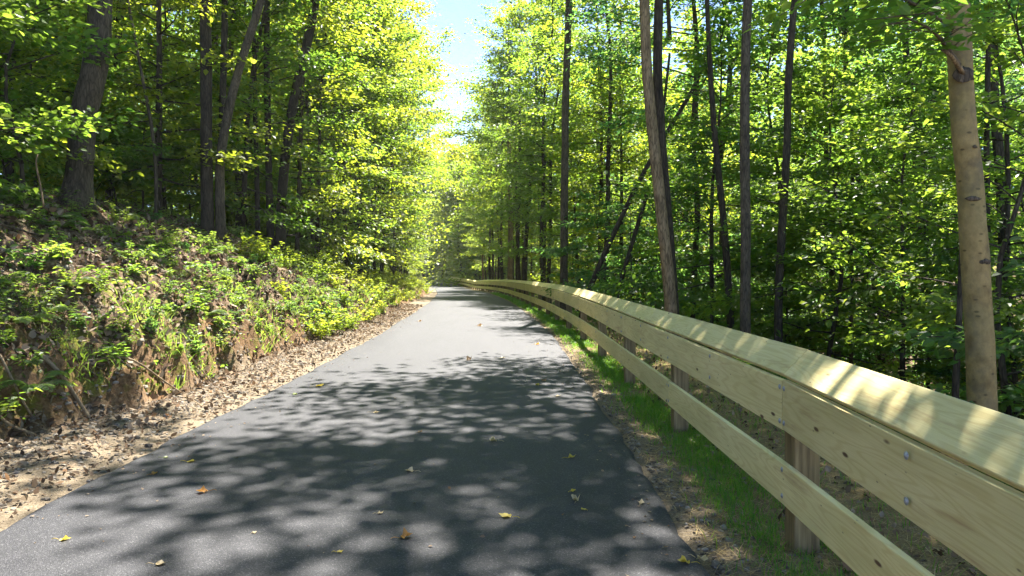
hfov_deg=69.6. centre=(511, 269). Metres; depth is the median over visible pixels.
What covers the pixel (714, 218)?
forest tree
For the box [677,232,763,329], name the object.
sapling
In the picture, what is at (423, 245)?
forest tree
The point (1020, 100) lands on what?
forest tree
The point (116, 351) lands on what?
leafy plant
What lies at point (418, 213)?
forest tree
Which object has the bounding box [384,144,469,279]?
forest tree
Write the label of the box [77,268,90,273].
fern
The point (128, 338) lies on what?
leafy plant
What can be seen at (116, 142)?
sapling
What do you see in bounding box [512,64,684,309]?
forest tree
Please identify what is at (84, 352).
leafy plant
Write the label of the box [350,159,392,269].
forest tree
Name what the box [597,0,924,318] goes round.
forest tree
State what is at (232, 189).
sapling
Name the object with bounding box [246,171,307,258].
sapling
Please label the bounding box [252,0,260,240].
forest tree
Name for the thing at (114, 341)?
twig litter
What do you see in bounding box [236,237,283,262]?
weed clump
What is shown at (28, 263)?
leafy plant
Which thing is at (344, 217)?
sapling
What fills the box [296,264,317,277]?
leafy plant
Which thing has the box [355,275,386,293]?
weed clump
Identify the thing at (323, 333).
weed clump
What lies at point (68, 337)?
leafy plant
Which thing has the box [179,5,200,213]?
forest tree
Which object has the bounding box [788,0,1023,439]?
forest tree
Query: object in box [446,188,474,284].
forest tree
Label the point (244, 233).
leafy plant
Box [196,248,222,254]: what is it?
fern
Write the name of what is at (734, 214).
forest tree
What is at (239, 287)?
leafy plant
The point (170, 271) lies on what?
leafy plant
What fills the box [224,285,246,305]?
leafy plant
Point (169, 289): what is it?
leafy plant
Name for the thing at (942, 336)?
sapling
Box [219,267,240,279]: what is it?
leafy plant
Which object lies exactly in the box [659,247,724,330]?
sapling
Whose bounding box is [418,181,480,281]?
forest tree
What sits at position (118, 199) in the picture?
forest tree
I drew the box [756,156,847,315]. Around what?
forest tree
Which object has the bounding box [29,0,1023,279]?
wood
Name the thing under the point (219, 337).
leafy plant
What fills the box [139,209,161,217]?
leafy plant
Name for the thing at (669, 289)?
forest tree
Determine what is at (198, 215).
forest tree
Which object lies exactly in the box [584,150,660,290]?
forest tree
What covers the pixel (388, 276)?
weed clump
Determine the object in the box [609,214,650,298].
forest tree
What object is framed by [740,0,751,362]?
forest tree
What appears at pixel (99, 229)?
leafy plant
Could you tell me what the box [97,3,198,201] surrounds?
forest tree
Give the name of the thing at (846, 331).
sapling
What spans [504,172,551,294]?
forest tree
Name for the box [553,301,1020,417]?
ground cover
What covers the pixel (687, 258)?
sapling
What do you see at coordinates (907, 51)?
forest tree
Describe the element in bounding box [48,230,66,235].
fern
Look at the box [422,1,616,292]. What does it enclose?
forest tree
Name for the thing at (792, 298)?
sapling
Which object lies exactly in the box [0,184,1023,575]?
ground
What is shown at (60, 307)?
fern
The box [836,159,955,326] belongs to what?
forest tree
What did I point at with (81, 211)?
leafy plant
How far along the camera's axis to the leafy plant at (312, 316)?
16.91 m
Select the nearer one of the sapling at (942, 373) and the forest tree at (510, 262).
the sapling at (942, 373)
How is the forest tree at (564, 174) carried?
on the ground at (132, 392)
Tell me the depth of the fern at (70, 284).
8.82 m
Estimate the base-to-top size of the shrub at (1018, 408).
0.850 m
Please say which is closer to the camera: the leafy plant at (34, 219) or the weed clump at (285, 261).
the leafy plant at (34, 219)
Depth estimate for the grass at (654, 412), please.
6.10 m
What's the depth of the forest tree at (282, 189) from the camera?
23.68 m
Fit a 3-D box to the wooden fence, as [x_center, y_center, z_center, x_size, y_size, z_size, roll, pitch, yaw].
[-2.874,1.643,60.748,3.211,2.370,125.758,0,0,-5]
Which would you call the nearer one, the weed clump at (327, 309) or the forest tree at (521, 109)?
the weed clump at (327, 309)
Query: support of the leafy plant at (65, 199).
on the ground at (132, 392)
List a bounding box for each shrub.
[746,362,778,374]
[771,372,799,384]
[848,347,876,365]
[853,351,907,372]
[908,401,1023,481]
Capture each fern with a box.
[0,210,31,217]
[0,271,37,287]
[0,313,62,325]
[0,370,74,392]
[4,199,54,208]
[32,304,77,313]
[33,218,90,227]
[41,211,84,218]
[45,277,99,287]
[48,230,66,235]
[67,206,98,213]
[72,226,93,230]
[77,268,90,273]
[95,324,119,334]
[109,251,158,257]
[114,213,143,220]
[159,259,176,265]
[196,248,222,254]
[197,309,227,316]
[203,245,237,250]
[225,256,246,262]
[227,226,247,231]
[228,310,246,313]
[280,261,305,265]
[295,304,318,309]
[308,295,328,301]
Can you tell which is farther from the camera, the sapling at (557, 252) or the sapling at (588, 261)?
the sapling at (588, 261)
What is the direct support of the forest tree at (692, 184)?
on the ground at (132, 392)
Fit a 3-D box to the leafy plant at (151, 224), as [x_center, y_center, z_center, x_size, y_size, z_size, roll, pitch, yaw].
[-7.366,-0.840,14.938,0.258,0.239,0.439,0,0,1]
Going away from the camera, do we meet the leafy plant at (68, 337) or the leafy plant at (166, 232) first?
the leafy plant at (68, 337)
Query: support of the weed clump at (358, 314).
on the ground at (132, 392)
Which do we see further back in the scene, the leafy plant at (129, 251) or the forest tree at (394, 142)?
the forest tree at (394, 142)
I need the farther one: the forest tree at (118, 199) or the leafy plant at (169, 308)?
the forest tree at (118, 199)
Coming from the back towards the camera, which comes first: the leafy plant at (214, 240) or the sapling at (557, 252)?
the sapling at (557, 252)
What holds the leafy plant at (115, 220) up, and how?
on the ground at (132, 392)
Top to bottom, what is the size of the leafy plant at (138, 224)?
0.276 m
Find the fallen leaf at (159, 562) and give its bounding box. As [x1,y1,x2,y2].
[146,560,164,564]
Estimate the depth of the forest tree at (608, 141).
30.98 m
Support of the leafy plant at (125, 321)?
on the ground at (132, 392)
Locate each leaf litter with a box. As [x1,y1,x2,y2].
[0,187,392,441]
[0,302,422,517]
[32,306,693,575]
[560,318,986,575]
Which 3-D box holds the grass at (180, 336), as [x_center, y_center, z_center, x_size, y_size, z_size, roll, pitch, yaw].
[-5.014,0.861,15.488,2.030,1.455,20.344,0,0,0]
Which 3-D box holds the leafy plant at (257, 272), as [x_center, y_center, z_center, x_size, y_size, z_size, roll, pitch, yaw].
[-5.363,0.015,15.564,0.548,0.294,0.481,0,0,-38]
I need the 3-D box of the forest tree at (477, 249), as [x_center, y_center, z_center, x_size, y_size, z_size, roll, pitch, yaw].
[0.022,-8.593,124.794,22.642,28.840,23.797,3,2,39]
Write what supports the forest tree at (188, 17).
on the ground at (132, 392)
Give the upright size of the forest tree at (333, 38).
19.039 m
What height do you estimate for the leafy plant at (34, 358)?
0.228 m
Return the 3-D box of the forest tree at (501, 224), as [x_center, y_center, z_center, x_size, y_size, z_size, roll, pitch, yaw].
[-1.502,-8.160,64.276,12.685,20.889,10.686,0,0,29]
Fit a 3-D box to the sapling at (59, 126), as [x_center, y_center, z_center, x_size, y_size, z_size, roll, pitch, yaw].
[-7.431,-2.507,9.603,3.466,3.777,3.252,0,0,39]
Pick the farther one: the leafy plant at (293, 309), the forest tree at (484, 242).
the forest tree at (484, 242)
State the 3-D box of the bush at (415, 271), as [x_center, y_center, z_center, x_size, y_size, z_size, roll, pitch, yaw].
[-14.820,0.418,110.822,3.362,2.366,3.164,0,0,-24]
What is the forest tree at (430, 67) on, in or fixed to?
on the ground at (132, 392)
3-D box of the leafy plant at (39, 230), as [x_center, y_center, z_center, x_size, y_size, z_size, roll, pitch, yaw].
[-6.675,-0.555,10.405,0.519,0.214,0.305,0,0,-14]
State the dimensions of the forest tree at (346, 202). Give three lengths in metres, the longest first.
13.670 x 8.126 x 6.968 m
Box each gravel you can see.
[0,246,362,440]
[531,315,821,575]
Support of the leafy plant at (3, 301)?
on the ground at (132, 392)
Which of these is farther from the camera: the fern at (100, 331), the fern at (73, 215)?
the fern at (73, 215)
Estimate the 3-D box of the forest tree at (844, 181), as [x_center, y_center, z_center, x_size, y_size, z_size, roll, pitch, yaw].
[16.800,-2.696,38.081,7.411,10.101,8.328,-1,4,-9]
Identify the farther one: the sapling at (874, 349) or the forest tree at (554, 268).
the forest tree at (554, 268)
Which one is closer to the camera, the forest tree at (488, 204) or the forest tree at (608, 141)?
the forest tree at (608, 141)
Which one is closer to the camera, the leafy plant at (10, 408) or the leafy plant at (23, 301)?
the leafy plant at (10, 408)
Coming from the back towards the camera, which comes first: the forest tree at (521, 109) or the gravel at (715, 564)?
the forest tree at (521, 109)
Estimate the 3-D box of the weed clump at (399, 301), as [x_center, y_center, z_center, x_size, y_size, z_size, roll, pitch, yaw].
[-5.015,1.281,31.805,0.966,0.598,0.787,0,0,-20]
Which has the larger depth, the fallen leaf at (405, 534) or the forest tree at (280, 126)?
the forest tree at (280, 126)
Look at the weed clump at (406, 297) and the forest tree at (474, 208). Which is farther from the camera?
the forest tree at (474, 208)
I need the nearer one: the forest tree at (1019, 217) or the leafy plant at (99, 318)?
the leafy plant at (99, 318)
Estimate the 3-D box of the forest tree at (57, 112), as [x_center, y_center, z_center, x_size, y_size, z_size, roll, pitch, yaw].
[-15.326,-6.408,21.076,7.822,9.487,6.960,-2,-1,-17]
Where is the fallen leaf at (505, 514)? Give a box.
[499,513,519,517]
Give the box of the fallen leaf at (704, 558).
[688,554,707,560]
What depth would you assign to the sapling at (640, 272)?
28.49 m
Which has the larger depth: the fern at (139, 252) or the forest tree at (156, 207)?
the forest tree at (156, 207)
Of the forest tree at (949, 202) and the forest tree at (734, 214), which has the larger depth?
the forest tree at (734, 214)
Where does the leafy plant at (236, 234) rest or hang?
on the ground at (132, 392)
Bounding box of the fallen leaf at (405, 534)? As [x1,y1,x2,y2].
[392,528,411,537]
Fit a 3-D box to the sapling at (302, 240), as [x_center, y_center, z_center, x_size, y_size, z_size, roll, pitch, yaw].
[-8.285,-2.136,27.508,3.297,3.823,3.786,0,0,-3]
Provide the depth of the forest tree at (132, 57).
28.69 m
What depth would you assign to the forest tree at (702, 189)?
47.32 m
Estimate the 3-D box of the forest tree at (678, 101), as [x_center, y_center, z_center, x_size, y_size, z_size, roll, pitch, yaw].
[8.291,-4.094,33.432,9.715,16.342,8.330,3,-1,-20]
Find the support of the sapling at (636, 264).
on the ground at (132, 392)
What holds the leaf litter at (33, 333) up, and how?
on the ground at (132, 392)
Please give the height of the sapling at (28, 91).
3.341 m
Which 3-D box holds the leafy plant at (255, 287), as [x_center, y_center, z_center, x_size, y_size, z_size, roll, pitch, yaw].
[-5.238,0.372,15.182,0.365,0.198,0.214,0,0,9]
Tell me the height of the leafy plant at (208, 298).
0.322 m
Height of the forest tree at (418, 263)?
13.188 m
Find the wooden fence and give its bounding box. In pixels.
[451,277,1023,575]
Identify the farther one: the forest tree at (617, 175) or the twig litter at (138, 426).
the forest tree at (617, 175)
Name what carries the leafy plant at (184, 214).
on the ground at (132, 392)
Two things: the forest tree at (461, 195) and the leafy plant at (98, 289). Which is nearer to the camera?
the leafy plant at (98, 289)
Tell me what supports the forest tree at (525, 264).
on the ground at (132, 392)
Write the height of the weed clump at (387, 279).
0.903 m
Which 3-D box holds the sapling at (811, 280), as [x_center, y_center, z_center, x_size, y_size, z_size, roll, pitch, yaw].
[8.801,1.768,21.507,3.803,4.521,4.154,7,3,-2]
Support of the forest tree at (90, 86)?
on the ground at (132, 392)
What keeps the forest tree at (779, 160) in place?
on the ground at (132, 392)
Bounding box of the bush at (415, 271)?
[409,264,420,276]
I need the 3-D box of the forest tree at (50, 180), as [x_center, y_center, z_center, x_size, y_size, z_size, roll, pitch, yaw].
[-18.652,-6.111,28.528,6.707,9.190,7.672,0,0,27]
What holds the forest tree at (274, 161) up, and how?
on the ground at (132, 392)
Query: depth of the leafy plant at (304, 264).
21.25 m
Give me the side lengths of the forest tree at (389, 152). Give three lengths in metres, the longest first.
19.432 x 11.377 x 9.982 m
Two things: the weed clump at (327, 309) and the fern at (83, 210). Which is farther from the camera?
the weed clump at (327, 309)
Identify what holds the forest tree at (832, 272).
on the ground at (132, 392)
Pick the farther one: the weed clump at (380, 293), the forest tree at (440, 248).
the forest tree at (440, 248)
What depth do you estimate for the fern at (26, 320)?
7.60 m
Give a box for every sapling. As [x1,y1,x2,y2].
[0,0,37,127]
[0,0,109,200]
[0,0,111,173]
[0,0,158,199]
[0,33,78,184]
[0,69,49,159]
[1,24,179,185]
[26,65,162,190]
[50,78,172,201]
[51,49,241,208]
[137,109,252,218]
[193,148,292,238]
[213,146,291,238]
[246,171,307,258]
[247,163,332,244]
[286,168,371,260]
[520,183,661,301]
[541,182,706,320]
[568,235,609,309]
[588,190,724,329]
[602,238,685,316]
[613,243,662,303]
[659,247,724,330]
[676,243,734,322]
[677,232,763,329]
[679,275,737,329]
[680,214,849,349]
[695,232,768,327]
[705,214,917,369]
[716,242,848,369]
[717,238,862,352]
[737,241,848,350]
[751,293,818,342]
[759,252,867,351]
[761,225,873,354]
[783,240,888,355]
[807,229,917,360]
[808,294,863,367]
[855,219,1023,487]
[890,273,1023,389]
[912,212,1023,417]
[915,303,1023,419]
[951,234,1023,416]
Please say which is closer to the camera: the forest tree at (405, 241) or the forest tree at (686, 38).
the forest tree at (686, 38)
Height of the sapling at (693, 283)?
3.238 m
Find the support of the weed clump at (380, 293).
on the ground at (132, 392)
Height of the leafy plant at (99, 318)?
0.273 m
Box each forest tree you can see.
[0,0,122,186]
[0,0,152,184]
[0,0,181,185]
[0,6,80,190]
[1,0,298,200]
[3,7,22,184]
[5,6,144,191]
[14,0,342,212]
[14,55,142,194]
[17,10,188,194]
[18,55,153,209]
[31,5,198,149]
[54,5,200,214]
[57,0,290,213]
[58,0,112,214]
[81,0,294,227]
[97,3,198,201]
[123,70,216,219]
[125,107,233,216]
[127,0,158,216]
[131,0,409,227]
[137,0,370,236]
[140,0,328,259]
[141,105,263,226]
[143,4,286,128]
[154,11,273,169]
[179,0,318,226]
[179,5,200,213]
[180,1,335,129]
[190,0,394,265]
[192,0,468,263]
[197,0,407,255]
[199,0,214,233]
[215,0,264,241]
[218,0,227,138]
[230,27,336,242]
[230,87,327,238]
[231,127,314,238]
[234,1,409,261]
[236,19,395,260]
[238,0,412,256]
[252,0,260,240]
[261,0,438,268]
[263,1,274,249]
[263,9,406,256]
[270,0,489,275]
[270,16,340,256]
[273,0,319,252]
[284,0,495,273]
[286,55,377,262]
[287,0,441,275]
[311,5,457,270]
[321,10,484,278]
[321,48,426,216]
[321,51,435,272]
[329,1,503,275]
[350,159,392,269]
[351,39,487,273]
[353,127,437,272]
[354,97,437,269]
[364,132,439,274]
[371,104,448,238]
[372,22,476,274]
[378,187,430,270]
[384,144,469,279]
[386,195,431,274]
[411,178,468,283]
[412,146,449,274]
[415,142,471,274]
[417,146,514,285]
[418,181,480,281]
[419,140,553,290]
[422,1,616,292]
[422,150,496,284]
[424,185,455,281]
[425,88,521,286]
[427,57,538,292]
[438,204,546,288]
[446,0,557,294]
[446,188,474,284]
[448,199,506,279]
[454,111,540,289]
[456,87,520,291]
[459,79,537,279]
[459,107,512,290]
[459,177,503,281]
[461,35,546,291]
[463,140,538,287]
[464,0,590,293]
[469,206,515,290]
[471,179,547,279]
[473,100,559,277]
[474,95,639,311]
[482,0,604,300]
[482,0,629,303]
[485,123,585,265]
[488,0,595,300]
[494,182,559,302]
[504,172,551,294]
[506,0,684,305]
[509,89,619,307]
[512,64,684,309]
[522,0,677,287]
[527,188,559,294]
[528,58,676,275]
[539,0,844,341]
[547,0,715,296]
[556,207,603,303]
[560,0,571,310]
[564,0,756,297]
[568,0,877,323]
[579,0,753,317]
[583,0,856,349]
[584,70,713,225]
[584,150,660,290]
[588,7,773,314]
[588,122,651,238]
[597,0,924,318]
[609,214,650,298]
[613,97,737,237]
[618,90,751,250]
[636,86,730,292]
[637,109,730,319]
[639,0,679,336]
[653,0,680,336]
[660,42,1023,412]
[682,142,737,249]
[682,199,752,277]
[700,52,799,195]
[700,91,821,321]
[705,0,734,357]
[710,0,1023,388]
[723,0,956,364]
[728,154,821,277]
[737,14,936,276]
[739,0,941,359]
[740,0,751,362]
[742,0,1012,481]
[755,33,900,319]
[756,51,1023,415]
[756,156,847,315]
[773,151,899,319]
[774,0,797,375]
[781,130,891,281]
[782,2,935,372]
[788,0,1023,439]
[791,31,948,300]
[808,0,1023,418]
[817,6,930,313]
[827,0,991,281]
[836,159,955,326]
[843,2,1023,273]
[849,0,1023,398]
[850,111,943,251]
[861,58,993,206]
[871,175,1023,327]
[877,42,1006,182]
[887,116,1023,331]
[891,0,1023,183]
[906,2,1013,415]
[919,8,1023,146]
[937,131,1022,262]
[990,40,1023,151]
[992,185,1023,254]
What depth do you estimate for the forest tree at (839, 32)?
21.69 m
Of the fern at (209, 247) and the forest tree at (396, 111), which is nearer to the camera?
the fern at (209, 247)
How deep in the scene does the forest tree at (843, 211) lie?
14.82 m
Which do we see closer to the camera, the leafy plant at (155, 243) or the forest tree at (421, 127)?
the leafy plant at (155, 243)
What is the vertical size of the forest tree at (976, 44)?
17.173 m
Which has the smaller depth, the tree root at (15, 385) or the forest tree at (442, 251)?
the tree root at (15, 385)
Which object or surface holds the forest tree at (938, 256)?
on the ground at (132, 392)
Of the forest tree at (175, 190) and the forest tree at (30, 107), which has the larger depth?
the forest tree at (175, 190)
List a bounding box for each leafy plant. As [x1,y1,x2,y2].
[0,179,29,192]
[0,185,45,207]
[0,189,21,198]
[0,203,47,225]
[0,266,49,309]
[0,274,6,288]
[0,292,12,323]
[0,329,17,345]
[0,382,44,413]
[0,401,16,419]
[5,244,53,271]
[11,347,48,368]
[12,290,88,328]
[18,288,62,313]
[23,265,87,303]
[29,225,56,236]
[31,327,78,347]
[38,240,74,260]
[41,233,67,244]
[47,190,95,213]
[49,187,65,197]
[50,199,94,219]
[56,269,73,281]
[66,340,104,359]
[68,312,88,327]
[76,304,120,324]
[86,263,110,287]
[86,276,115,295]
[93,221,116,239]
[94,341,130,364]
[96,203,131,221]
[101,265,119,277]
[101,307,139,332]
[103,199,114,207]
[103,240,152,265]
[108,228,133,247]
[109,206,130,213]
[109,213,121,222]
[112,275,155,300]
[119,331,144,347]
[120,263,157,276]
[124,297,146,305]
[131,243,167,256]
[133,218,148,228]
[133,232,172,248]
[138,247,171,261]
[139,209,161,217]
[140,221,156,231]
[142,299,167,321]
[142,316,160,331]
[148,238,179,256]
[150,211,163,219]
[155,228,196,246]
[158,223,189,242]
[159,276,196,296]
[161,207,171,219]
[161,303,191,314]
[162,267,175,276]
[168,268,185,278]
[169,257,179,267]
[172,208,195,220]
[177,241,191,252]
[178,286,206,316]
[178,323,198,339]
[180,215,199,223]
[183,260,207,269]
[184,227,216,246]
[185,330,201,340]
[186,337,206,354]
[188,261,212,273]
[190,287,221,306]
[195,265,232,284]
[196,302,209,311]
[197,236,216,245]
[197,277,219,291]
[202,235,223,246]
[205,314,249,330]
[211,329,234,347]
[214,221,247,232]
[214,241,232,253]
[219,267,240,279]
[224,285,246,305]
[227,285,253,294]
[227,296,240,304]
[228,226,243,236]
[229,309,244,319]
[235,280,253,287]
[237,261,265,272]
[238,230,252,243]
[246,252,258,263]
[246,263,270,276]
[250,282,263,290]
[253,298,272,310]
[255,317,265,333]
[263,253,282,261]
[267,261,276,269]
[272,298,291,312]
[273,312,289,325]
[275,301,291,311]
[281,298,298,310]
[286,302,305,315]
[295,277,309,283]
[296,259,309,271]
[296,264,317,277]
[298,267,313,275]
[303,283,319,294]
[305,300,318,311]
[309,312,324,319]
[312,285,323,293]
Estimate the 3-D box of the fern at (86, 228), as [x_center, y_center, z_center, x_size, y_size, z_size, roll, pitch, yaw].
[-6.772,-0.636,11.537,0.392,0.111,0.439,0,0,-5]
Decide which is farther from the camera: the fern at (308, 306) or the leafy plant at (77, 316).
the fern at (308, 306)
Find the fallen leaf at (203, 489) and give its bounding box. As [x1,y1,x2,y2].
[197,485,214,491]
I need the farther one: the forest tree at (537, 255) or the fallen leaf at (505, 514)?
the forest tree at (537, 255)
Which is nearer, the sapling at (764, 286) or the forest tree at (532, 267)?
the sapling at (764, 286)
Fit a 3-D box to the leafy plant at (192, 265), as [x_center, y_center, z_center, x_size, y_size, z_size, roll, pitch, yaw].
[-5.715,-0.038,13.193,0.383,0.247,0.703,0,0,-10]
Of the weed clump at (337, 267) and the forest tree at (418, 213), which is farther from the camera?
the forest tree at (418, 213)
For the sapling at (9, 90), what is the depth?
13.45 m
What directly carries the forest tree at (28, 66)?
on the ground at (132, 392)
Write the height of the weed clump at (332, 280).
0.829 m
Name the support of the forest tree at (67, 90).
on the ground at (132, 392)
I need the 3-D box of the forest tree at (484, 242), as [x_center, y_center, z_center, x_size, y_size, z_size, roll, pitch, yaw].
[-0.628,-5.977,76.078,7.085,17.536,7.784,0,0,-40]
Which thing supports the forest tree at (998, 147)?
on the ground at (132, 392)
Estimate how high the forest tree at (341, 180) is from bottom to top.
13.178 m
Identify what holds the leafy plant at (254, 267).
on the ground at (132, 392)
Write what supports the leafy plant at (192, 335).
on the ground at (132, 392)
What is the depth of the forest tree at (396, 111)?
33.95 m
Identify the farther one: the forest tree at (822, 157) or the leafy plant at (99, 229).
the forest tree at (822, 157)
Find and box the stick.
[0,222,69,239]
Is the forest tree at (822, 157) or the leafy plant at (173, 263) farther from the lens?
the forest tree at (822, 157)
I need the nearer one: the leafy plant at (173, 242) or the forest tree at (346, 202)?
the leafy plant at (173, 242)
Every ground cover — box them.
[0,183,398,422]
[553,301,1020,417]
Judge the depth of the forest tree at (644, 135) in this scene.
53.16 m
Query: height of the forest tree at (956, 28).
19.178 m
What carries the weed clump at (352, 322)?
on the ground at (132, 392)
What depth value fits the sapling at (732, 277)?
29.35 m
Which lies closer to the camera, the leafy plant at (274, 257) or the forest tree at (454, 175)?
the leafy plant at (274, 257)
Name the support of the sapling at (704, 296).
on the ground at (132, 392)
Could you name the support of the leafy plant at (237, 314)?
on the ground at (132, 392)
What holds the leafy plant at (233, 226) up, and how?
on the ground at (132, 392)
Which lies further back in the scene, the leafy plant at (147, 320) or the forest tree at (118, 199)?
the forest tree at (118, 199)
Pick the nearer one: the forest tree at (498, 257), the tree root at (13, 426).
the tree root at (13, 426)
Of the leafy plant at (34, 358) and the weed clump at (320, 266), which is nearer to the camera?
the leafy plant at (34, 358)
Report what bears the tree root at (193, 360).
on the ground at (132, 392)
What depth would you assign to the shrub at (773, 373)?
10.98 m
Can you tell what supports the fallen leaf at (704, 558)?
on the path
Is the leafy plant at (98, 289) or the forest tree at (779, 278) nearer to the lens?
the leafy plant at (98, 289)
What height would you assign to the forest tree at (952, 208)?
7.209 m
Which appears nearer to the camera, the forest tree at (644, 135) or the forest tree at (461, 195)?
the forest tree at (644, 135)
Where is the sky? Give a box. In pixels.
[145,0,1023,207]
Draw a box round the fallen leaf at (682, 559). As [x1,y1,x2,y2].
[678,555,699,563]
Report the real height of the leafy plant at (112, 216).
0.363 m
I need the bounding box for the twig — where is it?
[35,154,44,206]
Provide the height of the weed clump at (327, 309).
0.856 m
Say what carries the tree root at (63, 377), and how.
on the ground at (132, 392)
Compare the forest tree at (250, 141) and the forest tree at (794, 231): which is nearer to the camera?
the forest tree at (794, 231)
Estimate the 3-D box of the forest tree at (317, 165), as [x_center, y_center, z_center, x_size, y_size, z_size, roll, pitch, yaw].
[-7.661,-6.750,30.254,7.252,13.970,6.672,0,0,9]
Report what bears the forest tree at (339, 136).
on the ground at (132, 392)
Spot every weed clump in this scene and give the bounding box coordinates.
[217,230,266,262]
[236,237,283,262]
[270,277,290,299]
[271,253,294,268]
[274,243,301,268]
[292,249,319,272]
[299,309,344,339]
[301,258,330,282]
[308,249,331,266]
[314,266,363,289]
[314,299,350,333]
[325,258,344,270]
[333,262,359,278]
[336,286,359,306]
[337,305,362,325]
[339,312,358,329]
[347,264,367,281]
[349,295,383,321]
[350,276,380,293]
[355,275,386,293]
[360,268,375,279]
[366,276,385,284]
[369,270,396,286]
[370,282,397,303]
[374,272,390,290]
[376,300,387,313]
[385,287,399,301]
[388,293,404,303]
[389,271,400,282]
[389,276,405,289]
[395,276,412,287]
[397,289,416,301]
[404,281,416,290]
[410,289,420,299]
[414,279,424,288]
[423,283,436,293]
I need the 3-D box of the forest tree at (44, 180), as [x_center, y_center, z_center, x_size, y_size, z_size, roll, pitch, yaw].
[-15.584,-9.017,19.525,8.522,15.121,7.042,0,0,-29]
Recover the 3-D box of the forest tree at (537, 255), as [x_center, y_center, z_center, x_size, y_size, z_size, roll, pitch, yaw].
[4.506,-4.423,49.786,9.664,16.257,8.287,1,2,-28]
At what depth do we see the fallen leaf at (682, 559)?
3.94 m
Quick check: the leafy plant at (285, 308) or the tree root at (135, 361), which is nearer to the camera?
the tree root at (135, 361)
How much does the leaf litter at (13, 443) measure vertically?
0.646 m
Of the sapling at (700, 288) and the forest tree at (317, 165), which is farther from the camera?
the forest tree at (317, 165)
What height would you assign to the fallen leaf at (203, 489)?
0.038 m
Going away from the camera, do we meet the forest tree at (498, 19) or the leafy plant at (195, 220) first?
the leafy plant at (195, 220)
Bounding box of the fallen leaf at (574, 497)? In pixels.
[571,494,579,501]
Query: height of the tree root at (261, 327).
0.896 m
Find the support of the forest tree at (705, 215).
on the ground at (132, 392)
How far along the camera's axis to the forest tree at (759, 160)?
35.78 m
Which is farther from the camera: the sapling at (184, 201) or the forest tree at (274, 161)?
the forest tree at (274, 161)
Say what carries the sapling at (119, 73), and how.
on the ground at (132, 392)
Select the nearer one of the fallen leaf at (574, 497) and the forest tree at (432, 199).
the fallen leaf at (574, 497)
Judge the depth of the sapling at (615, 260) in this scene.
22.81 m
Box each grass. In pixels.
[8,278,381,388]
[491,292,857,575]
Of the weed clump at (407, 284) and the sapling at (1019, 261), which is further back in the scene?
the weed clump at (407, 284)
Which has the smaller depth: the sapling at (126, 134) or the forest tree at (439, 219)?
the sapling at (126, 134)
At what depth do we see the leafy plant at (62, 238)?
10.36 m
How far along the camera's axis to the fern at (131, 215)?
14.78 m
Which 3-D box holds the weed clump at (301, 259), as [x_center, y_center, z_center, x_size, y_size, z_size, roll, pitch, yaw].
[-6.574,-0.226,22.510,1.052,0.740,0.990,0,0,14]
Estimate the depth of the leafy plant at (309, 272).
20.91 m
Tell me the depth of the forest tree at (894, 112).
34.27 m
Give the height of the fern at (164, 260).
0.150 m
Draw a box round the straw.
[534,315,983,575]
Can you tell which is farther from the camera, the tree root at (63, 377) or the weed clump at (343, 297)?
the weed clump at (343, 297)
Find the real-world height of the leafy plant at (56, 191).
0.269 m
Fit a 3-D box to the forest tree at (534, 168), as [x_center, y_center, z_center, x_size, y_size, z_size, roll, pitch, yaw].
[3.182,-3.208,37.886,7.079,11.688,8.028,0,0,37]
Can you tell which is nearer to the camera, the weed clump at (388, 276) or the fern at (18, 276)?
the fern at (18, 276)
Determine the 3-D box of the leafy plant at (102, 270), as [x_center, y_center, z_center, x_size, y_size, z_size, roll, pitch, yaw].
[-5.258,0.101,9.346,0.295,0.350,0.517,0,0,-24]
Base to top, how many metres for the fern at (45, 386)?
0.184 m
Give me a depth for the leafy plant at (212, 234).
15.58 m
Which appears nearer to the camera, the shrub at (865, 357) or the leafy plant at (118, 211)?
the leafy plant at (118, 211)
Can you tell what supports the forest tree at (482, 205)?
on the ground at (132, 392)
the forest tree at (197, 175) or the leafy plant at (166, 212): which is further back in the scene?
the forest tree at (197, 175)
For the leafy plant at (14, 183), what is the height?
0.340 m
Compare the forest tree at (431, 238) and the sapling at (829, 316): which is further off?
the forest tree at (431, 238)
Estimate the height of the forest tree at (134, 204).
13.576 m
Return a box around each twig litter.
[0,195,370,440]
[0,316,401,524]
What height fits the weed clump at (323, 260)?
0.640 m
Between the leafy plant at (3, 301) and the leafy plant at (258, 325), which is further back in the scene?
the leafy plant at (258, 325)
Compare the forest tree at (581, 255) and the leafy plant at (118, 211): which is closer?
the leafy plant at (118, 211)
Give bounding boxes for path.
[0,281,709,575]
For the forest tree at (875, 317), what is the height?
18.700 m
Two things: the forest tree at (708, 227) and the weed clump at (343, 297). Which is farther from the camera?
the forest tree at (708, 227)
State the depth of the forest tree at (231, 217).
28.40 m
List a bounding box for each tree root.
[0,354,44,424]
[0,416,35,435]
[31,346,91,418]
[95,356,182,393]
[185,349,212,382]
[238,307,277,350]
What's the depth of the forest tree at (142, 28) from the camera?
25.08 m
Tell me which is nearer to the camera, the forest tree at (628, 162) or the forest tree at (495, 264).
the forest tree at (628, 162)
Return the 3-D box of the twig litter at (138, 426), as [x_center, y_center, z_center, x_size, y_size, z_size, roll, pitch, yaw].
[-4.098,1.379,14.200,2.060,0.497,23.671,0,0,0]
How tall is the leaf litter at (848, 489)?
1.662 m
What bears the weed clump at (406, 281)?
on the ground at (132, 392)
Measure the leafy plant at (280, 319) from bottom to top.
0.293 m
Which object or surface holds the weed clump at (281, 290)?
on the ground at (132, 392)

